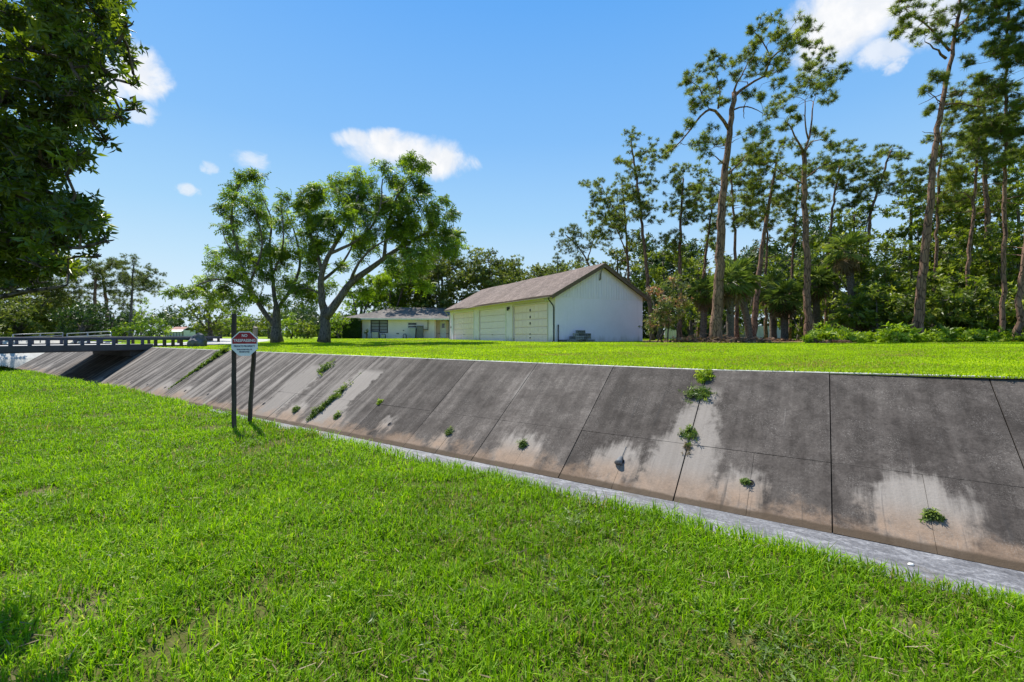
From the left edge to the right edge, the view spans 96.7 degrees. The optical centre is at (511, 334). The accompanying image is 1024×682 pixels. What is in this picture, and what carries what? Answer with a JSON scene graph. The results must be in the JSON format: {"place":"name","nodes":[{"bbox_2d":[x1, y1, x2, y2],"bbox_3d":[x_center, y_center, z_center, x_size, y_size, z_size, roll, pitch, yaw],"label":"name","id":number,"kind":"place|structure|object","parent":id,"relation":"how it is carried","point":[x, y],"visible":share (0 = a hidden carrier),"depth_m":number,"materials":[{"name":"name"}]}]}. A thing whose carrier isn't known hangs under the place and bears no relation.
{"place":"outdoors","nodes":[
{"label":"outdoors","id":0,"kind":"place"},
{"bbox_2d":[0,358,33,367],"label":"water","id":1,"kind":"structure","parent":0,"point":[13,362],"depth_m":41.17,"materials":[{"name":"grey liquid"}]},
{"bbox_2d":[0,340,123,358],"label":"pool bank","id":2,"kind":"structure","parent":0,"point":[20,355],"depth_m":48.23,"materials":[{"name":"concrete"}]},
{"bbox_2d":[0,338,269,345],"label":"road","id":3,"kind":"structure","parent":0,"point":[224,341],"depth_m":31.03,"materials":[{"name":"grey asphalt"}]},
{"bbox_2d":[11,335,317,337],"bbox_3d":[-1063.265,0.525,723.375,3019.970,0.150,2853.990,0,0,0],"label":"meadow","id":4,"kind":"structure","parent":0,"point":[230,337],"depth_m":82.25,"materials":[{"name":"green plant"}]},
{"bbox_2d":[0,298,37,334],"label":"broadleaf tree","id":5,"kind":"object","parent":4,"relation":"on","point":[10,305],"visible":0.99,"depth_m":49.19,"materials":[{"name":"green plant"}]},
{"bbox_2d":[0,281,83,336],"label":"broadleaf tree","id":6,"kind":"object","parent":4,"relation":"on","point":[25,327],"visible":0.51,"depth_m":57.91,"materials":[{"name":"green plant"}]},
{"bbox_2d":[27,294,100,336],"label":"broadleaf tree","id":7,"kind":"object","parent":4,"relation":"on","point":[50,331],"visible":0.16,"depth_m":64.85,"materials":[{"name":"green plant"}]},
{"bbox_2d":[37,258,113,336],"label":"pine tree","id":8,"kind":"object","parent":4,"relation":"on","point":[94,285],"visible":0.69,"depth_m":59.60,"materials":[{"name":"green plant"}]},
{"bbox_2d":[89,253,147,336],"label":"pine tree","id":9,"kind":"object","parent":4,"relation":"on","point":[113,261],"visible":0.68,"depth_m":61.55,"materials":[{"name":"green plant"}]},
{"bbox_2d":[94,338,316,341],"bbox_3d":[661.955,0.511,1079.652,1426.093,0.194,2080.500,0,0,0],"label":"field","id":10,"kind":"structure","parent":0,"point":[187,340],"depth_m":46.15,"materials":[{"name":"green plant"}]},
{"bbox_2d":[44,298,114,340],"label":"broadleaf tree","id":11,"kind":"object","parent":10,"relation":"on","point":[74,315],"visible":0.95,"depth_m":51.59,"materials":[{"name":"green plant"}]},
{"bbox_2d":[78,300,139,336],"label":"broadleaf tree","id":12,"kind":"object","parent":10,"relation":"on","point":[110,318],"visible":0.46,"depth_m":55.10,"materials":[{"name":"green plant"}]},
{"bbox_2d":[103,262,167,335],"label":"pine tree","id":13,"kind":"object","parent":10,"relation":"on","point":[145,284],"visible":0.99,"depth_m":49.87,"materials":[{"name":"green plant"}]},
{"bbox_2d":[127,316,172,335],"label":"vine shrub","id":14,"kind":"object","parent":10,"relation":"on","point":[151,329],"visible":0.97,"depth_m":47.97,"materials":[{"name":"green plant"}]},
{"bbox_2d":[239,315,270,334],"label":"garden shrub","id":15,"kind":"object","parent":10,"relation":"on","point":[249,327],"visible":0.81,"depth_m":50.33,"materials":[{"name":"green plant"}]},
{"bbox_2d":[281,312,307,338],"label":"garden shrub","id":16,"kind":"object","parent":10,"relation":"on","point":[288,321],"visible":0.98,"depth_m":50.92,"materials":[{"name":"green plant"}]},
{"bbox_2d":[293,319,319,338],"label":"garden shrub","id":17,"kind":"object","parent":10,"relation":"on","point":[311,331],"visible":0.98,"depth_m":51.49,"materials":[{"name":"green plant"}]},
{"bbox_2d":[339,282,381,337],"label":"broadleaf tree","id":18,"kind":"object","parent":10,"relation":"on","point":[353,307],"visible":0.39,"depth_m":59.55,"materials":[{"name":"green plant"}]},
{"bbox_2d":[345,260,432,311],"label":"broadleaf tree","id":19,"kind":"object","parent":10,"relation":"on","point":[393,299],"visible":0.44,"depth_m":61.51,"materials":[{"name":"green plant"}]},
{"bbox_2d":[0,365,1023,681],"bbox_3d":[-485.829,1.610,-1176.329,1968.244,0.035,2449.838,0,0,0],"label":"lawn","id":20,"kind":"structure","parent":0,"point":[152,650],"depth_m":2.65,"materials":[{"name":"green plant"}]},
{"bbox_2d":[0,0,149,299],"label":"broadleaf tree","id":21,"kind":"object","parent":20,"relation":"on","point":[39,220],"visible":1,"depth_m":2.73,"materials":[{"name":"green plant"}]},
{"bbox_2d":[231,314,257,428],"bbox_3d":[-4.611,0.713,8.029,0.448,2.156,0.657,0,0,-10],"label":"no trespassing sign","id":22,"kind":"object","parent":20,"relation":"on","point":[244,343],"visible":1,"depth_m":7.76,"materials":[{"name":"black metal"}]},
{"bbox_2d":[0,419,1019,681],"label":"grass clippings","id":23,"kind":"object","parent":20,"relation":"on","point":[450,587],"depth_m":2.45,"materials":[{"name":"green plant"}]},
{"bbox_2d":[0,0,1023,334],"label":"sky","id":24,"kind":"structure","parent":0,"point":[515,104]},
{"bbox_2d":[14,369,1023,599],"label":"canal floor","id":25,"kind":"structure","parent":0,"point":[931,565],"depth_m":5.44,"materials":[{"name":"grey concrete"}]},
{"bbox_2d":[16,347,1023,571],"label":"canal slope","id":26,"kind":"structure","parent":0,"point":[883,458],"depth_m":7.51,"materials":[{"name":"concrete"}]},
{"bbox_2d":[0,337,159,356],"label":"bridge","id":27,"kind":"structure","parent":26,"relation":"on","point":[126,349],"depth_m":22.43,"materials":[{"name":"grey concrete"}]},
{"bbox_2d":[168,347,229,388],"bbox_3d":[-12.920,1.336,18.885,0.665,1.666,2.287,0,0,35],"label":"weed strip","id":28,"kind":"object","parent":26,"relation":"on","point":[215,355],"visible":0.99,"depth_m":19.09,"materials":[{"name":"green plant"}]},
{"bbox_2d":[680,384,715,403],"bbox_3d":[3.360,1.049,8.224,0.636,0.380,0.430,0,0,0],"label":"weed tuft","id":29,"kind":"object","parent":26,"relation":"on","point":[702,392],"visible":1,"depth_m":8.18,"materials":[{"name":"green plant"}]},
{"bbox_2d":[693,363,715,383],"bbox_3d":[3.633,0.735,8.617,0.406,0.414,0.469,0,0,0],"label":"weed tuft","id":30,"kind":"object","parent":26,"relation":"on","point":[701,376],"visible":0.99,"depth_m":8.52,"materials":[{"name":"green plant"}]},
{"bbox_2d":[918,506,945,522],"bbox_3d":[4.935,2.134,5.361,0.296,0.203,0.189,0,0,12],"label":"weed tuft","id":31,"kind":"object","parent":26,"relation":"on","point":[930,515],"visible":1,"depth_m":5.34,"materials":[{"name":"green plant"}]},
{"bbox_2d":[110,338,1023,378],"bbox_3d":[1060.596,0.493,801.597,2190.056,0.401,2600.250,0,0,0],"label":"lawn","id":32,"kind":"structure","parent":0,"point":[626,353],"depth_m":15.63,"materials":[{"name":"green plant"}]},
{"bbox_2d":[145,337,206,346],"bbox_3d":[-18.963,0.447,25.722,0.245,0.655,3.000,0,0,34],"label":"guardrail","id":33,"kind":"object","parent":32,"relation":"on","point":[172,339],"visible":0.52,"depth_m":25.34,"materials":[{"name":"grey metal"}]},
{"bbox_2d":[187,333,206,346],"bbox_3d":[-17.839,0.497,25.846,0.975,1.252,0.903,0,0,0],"label":"boulder","id":34,"kind":"object","parent":32,"relation":"on","point":[198,339],"visible":0.66,"depth_m":25.56,"materials":[{"name":"grey stone"}]},
{"bbox_2d":[172,280,233,340],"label":"broadleaf tree","id":35,"kind":"object","parent":32,"relation":"on","point":[209,326],"visible":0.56,"depth_m":35.55,"materials":[{"name":"green plant"}]},
{"bbox_2d":[158,166,305,342],"bbox_3d":[-18.722,-5.433,30.652,10.191,11.991,6.140,0,0,0],"label":"pecan tree","id":36,"kind":"object","parent":32,"relation":"on","point":[268,253],"visible":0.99,"depth_m":30.49,"materials":[{"name":"green plant"}]},
{"bbox_2d":[330,312,352,338],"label":"garden shrub","id":37,"kind":"object","parent":32,"relation":"on","point":[340,323],"visible":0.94,"depth_m":52.16,"materials":[{"name":"green plant"}]},
{"bbox_2d":[341,318,361,338],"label":"clipped hedge","id":38,"kind":"object","parent":32,"relation":"on","point":[353,331],"visible":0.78,"depth_m":53.28,"materials":[{"name":"green plant"}]},
{"bbox_2d":[275,149,468,342],"bbox_3d":[-8.787,-5.935,29.147,12.498,12.953,6.698,0,0,0],"label":"pecan tree","id":39,"kind":"object","parent":32,"relation":"on","point":[402,227],"visible":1,"depth_m":29.08,"materials":[{"name":"green plant"}]},
{"bbox_2d":[340,307,449,338],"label":"house","id":40,"kind":"structure","parent":32,"relation":"on","point":[400,321],"depth_m":55.69,"materials":[{"name":"paint"}]},
{"bbox_2d":[371,320,387,332],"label":"window","id":41,"kind":"structure","parent":40,"relation":"in","point":[381,326],"depth_m":55.25,"materials":[{"name":"glass"}]},
{"bbox_2d":[390,247,479,308],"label":"broadleaf tree","id":42,"kind":"object","parent":32,"relation":"on","point":[445,293],"visible":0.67,"depth_m":62.24,"materials":[{"name":"green plant"}]},
{"bbox_2d":[456,245,523,295],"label":"broadleaf tree","id":43,"kind":"object","parent":32,"relation":"on","point":[487,278],"visible":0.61,"depth_m":64.68,"materials":[{"name":"green plant"}]},
{"bbox_2d":[508,262,556,280],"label":"broadleaf tree","id":44,"kind":"object","parent":32,"relation":"on","point":[537,269],"visible":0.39,"depth_m":71.58,"materials":[{"name":"green plant"}]},
{"bbox_2d":[444,263,651,341],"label":"garage","id":45,"kind":"structure","parent":32,"relation":"on","point":[603,302],"depth_m":29.86,"materials":[{"name":"white paint"}]},
{"bbox_2d":[453,309,473,339],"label":"garage door","id":46,"kind":"structure","parent":45,"relation":"in","point":[463,322],"depth_m":40.56,"materials":[{"name":"metal"}]},
{"bbox_2d":[478,305,505,340],"bbox_3d":[-1.532,-0.835,35.385,0.170,2.630,5.000,0,0,-28],"label":"garage door","id":47,"kind":"structure","parent":45,"relation":"in","point":[493,321],"depth_m":35.25,"materials":[{"name":"metal"}]},
{"bbox_2d":[512,300,547,341],"bbox_3d":[1.194,-0.835,30.203,0.170,2.630,4.710,0,0,-28],"label":"garage door","id":48,"kind":"structure","parent":45,"relation":"in","point":[531,321],"depth_m":30.06,"materials":[{"name":"metal"}]},
{"bbox_2d":[549,223,610,265],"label":"pine tree","id":49,"kind":"object","parent":32,"relation":"on","point":[562,242],"visible":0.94,"depth_m":49.93,"materials":[{"name":"green plant"}]},
{"bbox_2d":[577,171,640,282],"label":"pine tree","id":50,"kind":"object","parent":32,"relation":"on","point":[609,204],"visible":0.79,"depth_m":40.71,"materials":[{"name":"green plant"}]},
{"bbox_2d":[600,242,641,277],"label":"broadleaf tree","id":51,"kind":"object","parent":32,"relation":"on","point":[622,259],"visible":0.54,"depth_m":46.39,"materials":[{"name":"green plant"}]},
{"bbox_2d":[604,126,665,339],"bbox_3d":[10.248,-8.457,38.270,5.150,18.091,4.472,0,0,0],"label":"pine tree","id":52,"kind":"object","parent":32,"relation":"on","point":[621,218],"visible":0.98,"depth_m":37.87,"materials":[{"name":"green plant"}]},
{"bbox_2d":[630,238,697,338],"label":"broadleaf tree","id":53,"kind":"object","parent":32,"relation":"on","point":[657,272],"visible":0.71,"depth_m":43.71,"materials":[{"name":"green plant"}]},
{"bbox_2d":[651,161,707,338],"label":"pine tree","id":54,"kind":"object","parent":32,"relation":"on","point":[680,188],"visible":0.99,"depth_m":35.88,"materials":[{"name":"green plant"}]},
{"bbox_2d":[661,303,710,337],"bbox_3d":[14.561,-1.139,36.973,4.563,3.375,3.945,0,0,8],"label":"broadleaf bush","id":55,"kind":"object","parent":32,"relation":"on","point":[689,329],"visible":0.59,"depth_m":36.84,"materials":[{"name":"green plant"}]},
{"bbox_2d":[669,241,728,337],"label":"broadleaf tree","id":56,"kind":"object","parent":32,"relation":"on","point":[698,269],"visible":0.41,"depth_m":45.26,"materials":[{"name":"green plant"}]},
{"bbox_2d":[685,159,730,336],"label":"pine tree","id":57,"kind":"object","parent":32,"relation":"on","point":[710,227],"visible":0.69,"depth_m":38.89,"materials":[{"name":"green plant"}]},
{"bbox_2d":[640,340,804,342],"bbox_3d":[15.373,0.421,30.200,17.132,0.106,13.039,0,0,0],"label":"pine straw","id":58,"kind":"object","parent":32,"relation":"on","point":[680,342],"visible":0.11,"depth_m":27.82,"materials":[{"name":"brown plant"}]},
{"bbox_2d":[638,274,692,341],"bbox_3d":[9.264,-1.522,27.030,3.429,4.173,2.882,0,0,0],"label":"crepe myrtle","id":59,"kind":"object","parent":58,"relation":"on","point":[660,311],"visible":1,"depth_m":26.74,"materials":[{"name":"green plant"}]},
{"bbox_2d":[650,330,723,342],"bbox_3d":[10.289,0.150,25.745,5.236,0.846,2.746,0,0,0],"label":"brush pile","id":60,"kind":"object","parent":58,"relation":"on","point":[690,338],"visible":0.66,"depth_m":25.75,"materials":[{"name":"brown wood"}]},
{"bbox_2d":[686,275,712,337],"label":"cabbage palm","id":61,"kind":"object","parent":58,"relation":"on","point":[703,302],"visible":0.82,"depth_m":32.78,"materials":[{"name":"green plant"}]},
{"bbox_2d":[707,259,752,338],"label":"cabbage palm","id":62,"kind":"object","parent":58,"relation":"on","point":[731,291],"visible":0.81,"depth_m":25.30,"materials":[{"name":"green plant"}]},
{"bbox_2d":[708,256,764,339],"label":"cabbage palm","id":63,"kind":"object","parent":58,"relation":"on","point":[752,279],"visible":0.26,"depth_m":27.81,"materials":[{"name":"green plant"}]},
{"bbox_2d":[699,335,780,342],"bbox_3d":[12.140,0.274,24.576,4.156,0.618,2.053,0,0,8],"label":"brush pile","id":64,"kind":"object","parent":58,"relation":"on","point":[740,340],"visible":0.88,"depth_m":24.25,"materials":[{"name":"brown wood"}]},
{"bbox_2d":[710,155,770,336],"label":"pine tree","id":65,"kind":"object","parent":58,"relation":"on","point":[740,218],"visible":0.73,"depth_m":33.90,"materials":[{"name":"green plant"}]},
{"bbox_2d":[726,136,809,336],"bbox_3d":[16.785,-6.352,30.350,4.845,13.816,3.508,0,0,-21],"label":"pine tree","id":66,"kind":"object","parent":58,"relation":"on","point":[758,159],"visible":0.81,"depth_m":29.88,"materials":[{"name":"green plant"}]},
{"bbox_2d":[754,267,794,338],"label":"cabbage palm","id":67,"kind":"object","parent":58,"relation":"on","point":[773,321],"visible":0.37,"depth_m":32.81,"materials":[{"name":"green plant"}]},
{"bbox_2d":[759,277,803,338],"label":"cabbage palm","id":68,"kind":"object","parent":58,"relation":"on","point":[784,310],"visible":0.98,"depth_m":30.63,"materials":[{"name":"green plant"}]},
{"bbox_2d":[762,45,853,341],"bbox_3d":[17.529,-8.849,27.338,4.655,18.750,6.333,0,0,30],"label":"pine tree","id":69,"kind":"object","parent":58,"relation":"on","point":[810,82],"visible":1,"depth_m":26.88,"materials":[{"name":"green plant"}]},
{"bbox_2d":[792,264,844,329],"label":"cabbage palm","id":70,"kind":"object","parent":58,"relation":"on","point":[820,287],"visible":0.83,"depth_m":32.68,"materials":[{"name":"green plant"}]},
{"bbox_2d":[659,7,824,342],"bbox_3d":[12.977,-9.254,24.919,9.449,19.697,5.436,0,0,7],"label":"pine tree","id":71,"kind":"object","parent":32,"relation":"on","point":[790,43],"visible":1,"depth_m":24.81,"materials":[{"name":"green plant"}]},
{"bbox_2d":[738,192,783,338],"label":"pine tree","id":72,"kind":"object","parent":32,"relation":"on","point":[762,219],"visible":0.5,"depth_m":36.90,"materials":[{"name":"green plant"}]},
{"bbox_2d":[757,250,820,320],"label":"broadleaf tree","id":73,"kind":"object","parent":32,"relation":"on","point":[796,262],"visible":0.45,"depth_m":45.40,"materials":[{"name":"green plant"}]},
{"bbox_2d":[767,297,830,339],"bbox_3d":[22.600,-1.296,35.543,4.716,3.696,3.855,0,0,0],"label":"broadleaf bush","id":74,"kind":"object","parent":32,"relation":"on","point":[800,328],"visible":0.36,"depth_m":35.45,"materials":[{"name":"green plant"}]},
{"bbox_2d":[772,161,851,338],"bbox_3d":[24.002,-6.736,36.883,5.750,14.578,4.080,0,0,16],"label":"pine tree","id":75,"kind":"object","parent":32,"relation":"on","point":[792,228],"visible":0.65,"depth_m":36.89,"materials":[{"name":"green plant"}]},
{"bbox_2d":[795,218,870,327],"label":"broadleaf tree","id":76,"kind":"object","parent":32,"relation":"on","point":[838,228],"visible":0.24,"depth_m":34.23,"materials":[{"name":"green plant"}]},
{"bbox_2d":[807,138,867,323],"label":"pine tree","id":77,"kind":"object","parent":32,"relation":"on","point":[849,162],"visible":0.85,"depth_m":35.65,"materials":[{"name":"green plant"}]},
{"bbox_2d":[821,227,873,329],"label":"cabbage palm","id":78,"kind":"object","parent":32,"relation":"on","point":[847,264],"visible":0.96,"depth_m":28.77,"materials":[{"name":"green plant"}]},
{"bbox_2d":[822,199,884,285],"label":"broadleaf tree","id":79,"kind":"object","parent":32,"relation":"on","point":[856,221],"visible":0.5,"depth_m":37.87,"materials":[{"name":"green plant"}]},
{"bbox_2d":[826,291,884,332],"bbox_3d":[20.041,-1.092,26.564,3.020,3.099,2.918,0,0,0],"label":"bush","id":80,"kind":"object","parent":32,"relation":"on","point":[866,302],"visible":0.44,"depth_m":26.23,"materials":[{"name":"green plant"}]},
{"bbox_2d":[822,226,920,331],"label":"broadleaf tree","id":81,"kind":"object","parent":32,"relation":"on","point":[867,270],"visible":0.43,"depth_m":29.15,"materials":[{"name":"green plant"}]},
{"bbox_2d":[830,280,915,331],"bbox_3d":[20.440,-1.306,25.744,3.816,3.569,3.666,0,0,23],"label":"bush","id":82,"kind":"object","parent":32,"relation":"on","point":[870,322],"visible":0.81,"depth_m":25.30,"materials":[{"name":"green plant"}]},
{"bbox_2d":[835,264,939,324],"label":"broadleaf tree","id":83,"kind":"object","parent":32,"relation":"on","point":[887,277],"visible":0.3,"depth_m":26.95,"materials":[{"name":"green plant"}]},
{"bbox_2d":[846,143,929,279],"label":"pine tree","id":84,"kind":"object","parent":32,"relation":"on","point":[875,183],"visible":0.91,"depth_m":34.88,"materials":[{"name":"green plant"}]},
{"bbox_2d":[873,237,943,291],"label":"broadleaf tree","id":85,"kind":"object","parent":32,"relation":"on","point":[887,259],"visible":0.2,"depth_m":35.96,"materials":[{"name":"green plant"}]},
{"bbox_2d":[800,321,1023,342],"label":"undergrowth","id":86,"kind":"object","parent":32,"relation":"on","point":[899,333],"visible":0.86,"depth_m":21.52,"materials":[{"name":"green plant"}]},
{"bbox_2d":[878,177,946,299],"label":"broadleaf tree","id":87,"kind":"object","parent":32,"relation":"on","point":[914,214],"visible":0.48,"depth_m":36.44,"materials":[{"name":"green plant"}]},
{"bbox_2d":[874,292,968,331],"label":"broadleaf tree","id":88,"kind":"object","parent":32,"relation":"on","point":[929,317],"visible":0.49,"depth_m":24.34,"materials":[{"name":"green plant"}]},
{"bbox_2d":[884,196,964,280],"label":"broadleaf tree","id":89,"kind":"object","parent":32,"relation":"on","point":[914,228],"visible":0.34,"depth_m":31.88,"materials":[{"name":"green plant"}]},
{"bbox_2d":[885,0,998,335],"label":"pine tree","id":90,"kind":"object","parent":32,"relation":"on","point":[959,7],"visible":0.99,"depth_m":22.86,"materials":[{"name":"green plant"}]},
{"bbox_2d":[920,127,979,325],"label":"pine tree","id":91,"kind":"object","parent":32,"relation":"on","point":[948,208],"visible":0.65,"depth_m":27.89,"materials":[{"name":"green plant"}]},
{"bbox_2d":[901,263,999,326],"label":"broadleaf tree","id":92,"kind":"object","parent":32,"relation":"on","point":[956,299],"visible":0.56,"depth_m":24.46,"materials":[{"name":"green plant"}]},
{"bbox_2d":[922,160,984,325],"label":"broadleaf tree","id":93,"kind":"object","parent":32,"relation":"on","point":[966,205],"visible":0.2,"depth_m":34.20,"materials":[{"name":"green plant"}]},
{"bbox_2d":[911,227,1015,298],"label":"broadleaf tree","id":94,"kind":"object","parent":32,"relation":"on","point":[954,246],"visible":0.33,"depth_m":29.46,"materials":[{"name":"green plant"}]},
{"bbox_2d":[934,72,1012,296],"bbox_3d":[26.312,-7.262,26.003,3.839,15.452,3.189,0,0,-34],"label":"pine tree","id":95,"kind":"object","parent":32,"relation":"on","point":[955,173],"visible":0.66,"depth_m":25.92,"materials":[{"name":"green plant"}]},
{"bbox_2d":[933,284,1023,334],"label":"broadleaf tree","id":96,"kind":"object","parent":32,"relation":"on","point":[975,315],"visible":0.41,"depth_m":24.15,"materials":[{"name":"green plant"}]},
{"bbox_2d":[934,186,1023,329],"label":"broadleaf tree","id":97,"kind":"object","parent":32,"relation":"on","point":[965,223],"visible":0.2,"depth_m":32.63,"materials":[{"name":"green plant"}]},
{"bbox_2d":[946,80,1023,331],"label":"pine tree","id":98,"kind":"object","parent":32,"relation":"on","point":[986,209],"visible":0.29,"depth_m":28.88,"materials":[{"name":"green plant"}]},
{"bbox_2d":[950,229,1021,316],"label":"broadleaf tree","id":99,"kind":"object","parent":32,"relation":"on","point":[978,262],"visible":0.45,"depth_m":26.91,"materials":[{"name":"green plant"}]},
{"bbox_2d":[956,0,1023,340],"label":"pine tree","id":100,"kind":"object","parent":32,"relation":"on","point":[998,47],"visible":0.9,"depth_m":21.94,"materials":[{"name":"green plant"}]},
{"bbox_2d":[963,161,1023,274],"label":"broadleaf tree","id":101,"kind":"object","parent":32,"relation":"on","point":[1011,170],"visible":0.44,"depth_m":30.94,"materials":[{"name":"green plant"}]},
{"bbox_2d":[980,280,1023,335],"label":"broadleaf tree","id":102,"kind":"object","parent":32,"relation":"on","point":[1013,294],"visible":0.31,"depth_m":24.33,"materials":[{"name":"green plant"}]},
{"bbox_2d":[983,200,1023,288],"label":"broadleaf tree","id":103,"kind":"object","parent":32,"relation":"on","point":[1018,242],"visible":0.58,"depth_m":26.35,"materials":[{"name":"green plant"}]},
{"bbox_2d":[984,22,1023,340],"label":"pine tree","id":104,"kind":"object","parent":32,"relation":"on","point":[1012,155],"visible":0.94,"depth_m":21.18,"materials":[{"name":"green plant"}]},
{"label":"ground","id":105,"kind":"structure","parent":0,"visible":0},
{"bbox_2d":[0,211,1023,341],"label":"wood","id":106,"kind":"object","parent":105,"relation":"on","point":[307,314],"visible":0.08,"depth_m":54.27,"materials":[{"name":"green plant"}]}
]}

